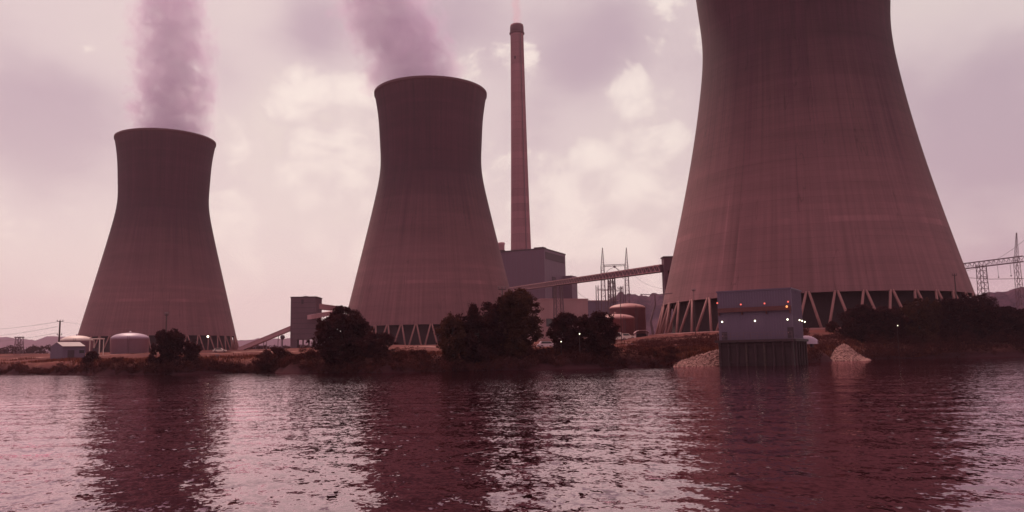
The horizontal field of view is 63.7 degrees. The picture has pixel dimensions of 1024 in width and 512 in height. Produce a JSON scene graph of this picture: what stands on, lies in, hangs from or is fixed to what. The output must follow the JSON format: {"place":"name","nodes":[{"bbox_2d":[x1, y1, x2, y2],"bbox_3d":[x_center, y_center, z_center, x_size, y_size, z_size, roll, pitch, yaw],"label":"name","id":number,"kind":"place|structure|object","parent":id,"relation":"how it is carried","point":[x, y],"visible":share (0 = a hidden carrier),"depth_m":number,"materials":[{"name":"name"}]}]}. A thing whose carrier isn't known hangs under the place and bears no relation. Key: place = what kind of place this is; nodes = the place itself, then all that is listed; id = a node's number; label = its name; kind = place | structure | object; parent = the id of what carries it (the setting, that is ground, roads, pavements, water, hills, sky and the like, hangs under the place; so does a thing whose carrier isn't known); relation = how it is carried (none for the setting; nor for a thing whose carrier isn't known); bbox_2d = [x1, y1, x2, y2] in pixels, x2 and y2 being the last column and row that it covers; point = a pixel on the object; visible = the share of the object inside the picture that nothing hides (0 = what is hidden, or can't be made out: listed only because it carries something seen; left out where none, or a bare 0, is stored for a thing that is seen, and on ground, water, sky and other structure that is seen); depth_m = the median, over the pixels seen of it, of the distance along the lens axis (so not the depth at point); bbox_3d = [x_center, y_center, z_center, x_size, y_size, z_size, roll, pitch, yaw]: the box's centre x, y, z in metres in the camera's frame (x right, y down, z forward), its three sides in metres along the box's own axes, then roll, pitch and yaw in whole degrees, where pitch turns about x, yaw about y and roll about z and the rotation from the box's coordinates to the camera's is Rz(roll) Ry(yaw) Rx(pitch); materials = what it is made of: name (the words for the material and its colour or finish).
{"place":"outdoors","nodes":[
{"label":"outdoors","id":0,"kind":"place"},
{"bbox_2d":[12,336,708,358],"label":"dirt road","id":1,"kind":"structure","parent":0,"point":[293,351],"depth_m":255.32,"materials":[{"name":"brown soil"}]},
{"bbox_2d":[0,356,1023,511],"bbox_3d":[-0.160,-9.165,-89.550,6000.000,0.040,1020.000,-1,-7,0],"label":"river water","id":2,"kind":"structure","parent":0,"point":[917,435],"depth_m":17.93,"materials":[{"name":"grey liquid"}]},
{"bbox_2d":[0,329,1023,374],"bbox_3d":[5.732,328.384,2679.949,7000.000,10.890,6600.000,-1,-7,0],"label":"ground","id":3,"kind":"structure","parent":0,"point":[292,368],"depth_m":148.43,"materials":[{"name":"soil"}]},
{"bbox_2d":[13,337,23,354],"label":"lattice frame","id":4,"kind":"object","parent":3,"relation":"on","point":[19,343],"visible":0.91,"depth_m":328.46,"materials":[{"name":"metal"}]},
{"bbox_2d":[57,320,62,341],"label":"utility pole","id":5,"kind":"object","parent":3,"relation":"on","point":[59,330],"visible":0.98,"depth_m":234.28,"materials":[{"name":"brown wood"}]},
{"bbox_2d":[50,342,85,358],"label":"metal shed","id":6,"kind":"structure","parent":3,"relation":"on","point":[65,349],"depth_m":223.14,"materials":[{"name":"grey metal"}]},
{"bbox_2d":[67,350,73,358],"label":"door","id":7,"kind":"structure","parent":6,"relation":"in","point":[70,352],"depth_m":222.79,"materials":[{"name":"grey metal"}]},
{"bbox_2d":[60,334,93,352],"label":"storage tank","id":8,"kind":"object","parent":3,"relation":"on","point":[85,341],"visible":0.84,"depth_m":295.77,"materials":[{"name":"metal"}]},
{"bbox_2d":[80,351,100,363],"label":"bush","id":9,"kind":"object","parent":3,"relation":"on","point":[90,356],"visible":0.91,"depth_m":147.81,"materials":[{"name":"green plant"}]},
{"bbox_2d":[89,338,104,354],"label":"open canopy","id":10,"kind":"object","parent":3,"relation":"on","point":[96,350],"visible":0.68,"depth_m":260.02,"materials":[{"name":"grey metal"}]},
{"bbox_2d":[110,331,148,353],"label":"storage tank","id":11,"kind":"object","parent":3,"relation":"on","point":[125,343],"visible":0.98,"depth_m":278.84,"materials":[{"name":"metal"}]},
{"bbox_2d":[0,344,311,353],"bbox_3d":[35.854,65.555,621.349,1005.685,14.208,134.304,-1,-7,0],"label":"wood","id":12,"kind":"object","parent":3,"relation":"on","point":[31,350],"visible":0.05,"depth_m":570.53,"materials":[{"name":"green plant"}]},
{"bbox_2d":[78,128,238,352],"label":"cooling tower","id":13,"kind":"structure","parent":3,"relation":"on","point":[159,257],"depth_m":456.94,"materials":[{"name":"concrete"}]},
{"bbox_2d":[164,312,168,331],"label":"utility pole","id":14,"kind":"object","parent":3,"relation":"on","point":[166,315],"visible":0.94,"depth_m":133.80,"materials":[{"name":"brown wood"}]},
{"bbox_2d":[147,328,186,362],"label":"tree","id":15,"kind":"object","parent":3,"relation":"on","point":[171,344],"visible":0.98,"depth_m":132.18,"materials":[{"name":"green plant"}]},
{"bbox_2d":[181,339,202,361],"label":"tree","id":16,"kind":"object","parent":3,"relation":"on","point":[191,351],"visible":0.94,"depth_m":134.07,"materials":[{"name":"green plant"}]},
{"bbox_2d":[212,348,226,351],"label":"parked car","id":17,"kind":"object","parent":3,"relation":"on","point":[217,349],"visible":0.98,"depth_m":287.53,"materials":[{"name":"white paint"}]},
{"bbox_2d":[238,326,289,349],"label":"feed conveyor","id":18,"kind":"object","parent":3,"relation":"on","point":[266,338],"visible":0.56,"depth_m":334.07,"materials":[{"name":"metal"}]},
{"bbox_2d":[250,344,293,367],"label":"bush","id":19,"kind":"object","parent":3,"relation":"on","point":[266,357],"visible":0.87,"depth_m":130.75,"materials":[{"name":"green plant"}]},
{"bbox_2d":[290,296,322,347],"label":"tower","id":20,"kind":"structure","parent":3,"relation":"on","point":[302,327],"depth_m":329.64,"materials":[{"name":"metal"}]},
{"bbox_2d":[299,351,321,358],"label":"bush","id":21,"kind":"object","parent":3,"relation":"on","point":[312,354],"visible":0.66,"depth_m":123.05,"materials":[{"name":"green plant"}]},
{"bbox_2d":[307,311,331,318],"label":"conveyor","id":22,"kind":"object","parent":3,"relation":"on","point":[317,315],"visible":0.39,"depth_m":329.85,"materials":[{"name":"metal"}]},
{"bbox_2d":[319,304,344,310],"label":"conveyor","id":23,"kind":"object","parent":3,"relation":"on","point":[325,307],"visible":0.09,"depth_m":348.79,"materials":[{"name":"metal"}]},
{"bbox_2d":[306,305,373,364],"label":"tree","id":24,"kind":"object","parent":3,"relation":"on","point":[332,342],"visible":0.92,"depth_m":117.95,"materials":[{"name":"green plant"}]},
{"bbox_2d":[354,332,398,357],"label":"tree","id":25,"kind":"object","parent":3,"relation":"on","point":[374,343],"visible":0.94,"depth_m":113.82,"materials":[{"name":"green plant"}]},
{"bbox_2d":[406,349,433,358],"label":"bush","id":26,"kind":"object","parent":3,"relation":"on","point":[424,354],"visible":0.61,"depth_m":114.11,"materials":[{"name":"green plant"}]},
{"bbox_2d":[348,75,509,344],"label":"cooling tower","id":27,"kind":"structure","parent":3,"relation":"on","point":[431,258],"depth_m":377.84,"materials":[{"name":"concrete"}]},
{"bbox_2d":[433,311,469,365],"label":"tree","id":28,"kind":"object","parent":3,"relation":"on","point":[450,350],"visible":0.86,"depth_m":114.40,"materials":[{"name":"green plant"}]},
{"bbox_2d":[452,301,499,362],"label":"tree","id":29,"kind":"object","parent":3,"relation":"on","point":[475,322],"visible":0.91,"depth_m":115.31,"materials":[{"name":"green plant"}]},
{"bbox_2d":[486,303,511,355],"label":"tree","id":30,"kind":"object","parent":3,"relation":"on","point":[501,338],"visible":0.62,"depth_m":116.70,"materials":[{"name":"green plant"}]},
{"bbox_2d":[0,326,1023,374],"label":"shore scrub","id":31,"kind":"object","parent":3,"relation":"on","point":[464,366],"visible":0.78,"depth_m":132.10,"materials":[{"name":"green plant"}]},
{"bbox_2d":[0,338,1023,368],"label":"bank grass","id":32,"kind":"structure","parent":3,"relation":"on","point":[691,351],"depth_m":145.74,"materials":[{"name":"green plant"}]},
{"bbox_2d":[509,23,530,249],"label":"chimney","id":33,"kind":"object","parent":3,"relation":"on","point":[520,227],"visible":0.76,"depth_m":649.91,"materials":[{"name":"concrete"}]},
{"bbox_2d":[495,287,544,358],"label":"tree","id":34,"kind":"object","parent":3,"relation":"on","point":[516,306],"visible":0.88,"depth_m":117.50,"materials":[{"name":"green plant"}]},
{"bbox_2d":[500,247,577,298],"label":"boiler house","id":35,"kind":"structure","parent":3,"relation":"on","point":[532,266],"depth_m":571.24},
{"bbox_2d":[498,242,504,250],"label":"exhaust duct","id":36,"kind":"object","parent":35,"relation":"on","point":[501,246],"visible":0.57,"depth_m":592.28,"materials":[{"name":"metal"}]},
{"bbox_2d":[527,298,587,340],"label":"workshop building","id":37,"kind":"structure","parent":3,"relation":"on","point":[577,307],"depth_m":472.84,"materials":[{"name":"metal"}]},
{"bbox_2d":[546,319,551,326],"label":"window","id":38,"kind":"structure","parent":37,"relation":"in","point":[548,321],"depth_m":469.80,"materials":[{"name":"grey glass"}]},
{"bbox_2d":[545,312,586,353],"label":"tree","id":39,"kind":"object","parent":3,"relation":"on","point":[568,326],"visible":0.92,"depth_m":119.36,"materials":[{"name":"green plant"}]},
{"bbox_2d":[510,264,662,336],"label":"conveyor bridge","id":40,"kind":"structure","parent":3,"relation":"on","point":[646,270],"depth_m":365.54,"materials":[{"name":"metal"}]},
{"bbox_2d":[578,311,620,355],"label":"tree","id":41,"kind":"object","parent":3,"relation":"on","point":[597,324],"visible":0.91,"depth_m":120.21,"materials":[{"name":"green plant"}]},
{"bbox_2d":[588,300,617,317],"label":"switchgear building","id":42,"kind":"structure","parent":3,"relation":"on","point":[591,306],"depth_m":521.21,"materials":[{"name":"metal"}]},
{"bbox_2d":[596,286,623,310],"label":"transmission gantry","id":43,"kind":"object","parent":3,"relation":"on","point":[609,290],"visible":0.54,"depth_m":450.08,"materials":[{"name":"metal"}]},
{"bbox_2d":[601,248,629,314],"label":"transmission gantry","id":44,"kind":"object","parent":3,"relation":"on","point":[612,265],"visible":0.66,"depth_m":474.12,"materials":[{"name":"metal"}]},
{"bbox_2d":[603,312,634,334],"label":"storage tank","id":45,"kind":"object","parent":3,"relation":"on","point":[627,322],"visible":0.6,"depth_m":234.53,"materials":[{"name":"white metal"}]},
{"bbox_2d":[620,287,621,341],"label":"utility pole","id":46,"kind":"object","parent":3,"relation":"on","point":[620,315],"visible":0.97,"depth_m":189.70,"materials":[{"name":"brown wood"}]},
{"bbox_2d":[616,332,627,339],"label":"parked van","id":47,"kind":"object","parent":3,"relation":"on","point":[623,338],"visible":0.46,"depth_m":198.13,"materials":[{"name":"white paint"}]},
{"bbox_2d":[609,302,645,333],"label":"storage tank","id":48,"kind":"object","parent":3,"relation":"on","point":[637,312],"visible":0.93,"depth_m":269.58,"materials":[{"name":"metal"}]},
{"bbox_2d":[622,333,635,338],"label":"parked car","id":49,"kind":"object","parent":3,"relation":"on","point":[627,335],"visible":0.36,"depth_m":203.26,"materials":[{"name":"white paint"}]},
{"bbox_2d":[633,330,649,336],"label":"parked car","id":50,"kind":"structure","parent":3,"relation":"on","point":[638,335],"depth_m":215.01,"materials":[{"name":"grey metal"}]},
{"bbox_2d":[640,293,672,334],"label":"loading mast","id":51,"kind":"object","parent":3,"relation":"on","point":[651,326],"visible":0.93,"depth_m":235.65,"materials":[{"name":"metal"}]},
{"bbox_2d":[660,256,672,299],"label":"conveyor transfer house","id":52,"kind":"structure","parent":3,"relation":"on","point":[666,261],"depth_m":299.79,"materials":[{"name":"metal"}]},
{"bbox_2d":[660,346,687,352],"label":"bush","id":53,"kind":"object","parent":3,"relation":"on","point":[671,349],"visible":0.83,"depth_m":124.27,"materials":[{"name":"green plant"}]},
{"bbox_2d":[673,349,718,366],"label":"riprap","id":54,"kind":"object","parent":3,"relation":"on","point":[710,358],"visible":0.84,"depth_m":119.72,"materials":[{"name":"grey stone"}]},
{"bbox_2d":[715,287,808,365],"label":"pump house","id":55,"kind":"structure","parent":3,"relation":"on","point":[760,327],"depth_m":113.87,"materials":[{"name":"grey metal"}]},
{"bbox_2d":[722,332,727,339],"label":"door","id":56,"kind":"structure","parent":55,"relation":"in","point":[725,333],"depth_m":115.95,"materials":[{"name":"metal"}]},
{"bbox_2d":[787,327,793,337],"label":"door","id":57,"kind":"structure","parent":55,"relation":"in","point":[790,334],"depth_m":111.56,"materials":[{"name":"metal"}]},
{"bbox_2d":[803,336,818,346],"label":"upturned boat","id":58,"kind":"object","parent":3,"relation":"on","point":[812,341],"visible":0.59,"depth_m":122.69,"materials":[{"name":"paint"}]},
{"bbox_2d":[655,0,975,334],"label":"cooling tower","id":59,"kind":"structure","parent":3,"relation":"on","point":[810,177],"depth_m":221.51,"materials":[{"name":"concrete"}]},
{"bbox_2d":[824,320,837,331],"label":"tree","id":60,"kind":"object","parent":3,"relation":"on","point":[831,325],"visible":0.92,"depth_m":186.77,"materials":[{"name":"green plant"}]},
{"bbox_2d":[830,344,870,360],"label":"riprap","id":61,"kind":"object","parent":3,"relation":"on","point":[843,352],"visible":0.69,"depth_m":154.68,"materials":[{"name":"grey stone"}]},
{"bbox_2d":[835,303,881,341],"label":"tree","id":62,"kind":"object","parent":3,"relation":"on","point":[857,326],"visible":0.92,"depth_m":178.38,"materials":[{"name":"green plant"}]},
{"bbox_2d":[871,305,913,339],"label":"tree","id":63,"kind":"object","parent":3,"relation":"on","point":[886,324],"visible":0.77,"depth_m":180.04,"materials":[{"name":"green plant"}]},
{"bbox_2d":[898,297,943,342],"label":"tree","id":64,"kind":"object","parent":3,"relation":"on","point":[923,317],"visible":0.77,"depth_m":181.07,"materials":[{"name":"green plant"}]},
{"bbox_2d":[952,273,958,320],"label":"utility pole","id":65,"kind":"object","parent":3,"relation":"on","point":[954,275],"visible":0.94,"depth_m":192.34,"materials":[{"name":"brown wood"}]},
{"bbox_2d":[933,297,978,341],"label":"tree","id":66,"kind":"object","parent":3,"relation":"on","point":[951,308],"visible":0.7,"depth_m":183.06,"materials":[{"name":"green plant"}]},
{"bbox_2d":[956,292,1004,341],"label":"tree","id":67,"kind":"object","parent":3,"relation":"on","point":[983,310],"visible":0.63,"depth_m":184.28,"materials":[{"name":"green plant"}]},
{"bbox_2d":[964,233,1023,308],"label":"transmission gantry","id":68,"kind":"object","parent":3,"relation":"on","point":[986,266],"visible":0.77,"depth_m":299.16,"materials":[{"name":"metal"}]},
{"bbox_2d":[979,306,1023,341],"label":"tree","id":69,"kind":"object","parent":3,"relation":"on","point":[1015,322],"visible":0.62,"depth_m":184.83,"materials":[{"name":"green plant"}]},
{"bbox_2d":[0,287,1023,353],"bbox_3d":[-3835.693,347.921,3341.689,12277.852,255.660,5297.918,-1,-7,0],"label":"hills","id":70,"kind":"structure","parent":0,"point":[1007,298],"depth_m":974.65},
{"bbox_2d":[0,0,1023,339],"label":"sky","id":71,"kind":"structure","parent":0,"point":[283,90],"materials":[{"name":"white"}]},
{"bbox_2d":[537,341,553,346],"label":"parked car","id":72,"kind":"object","parent":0,"point":[545,343],"visible":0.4,"depth_m":173.15,"materials":[{"name":"metal"}]}
]}

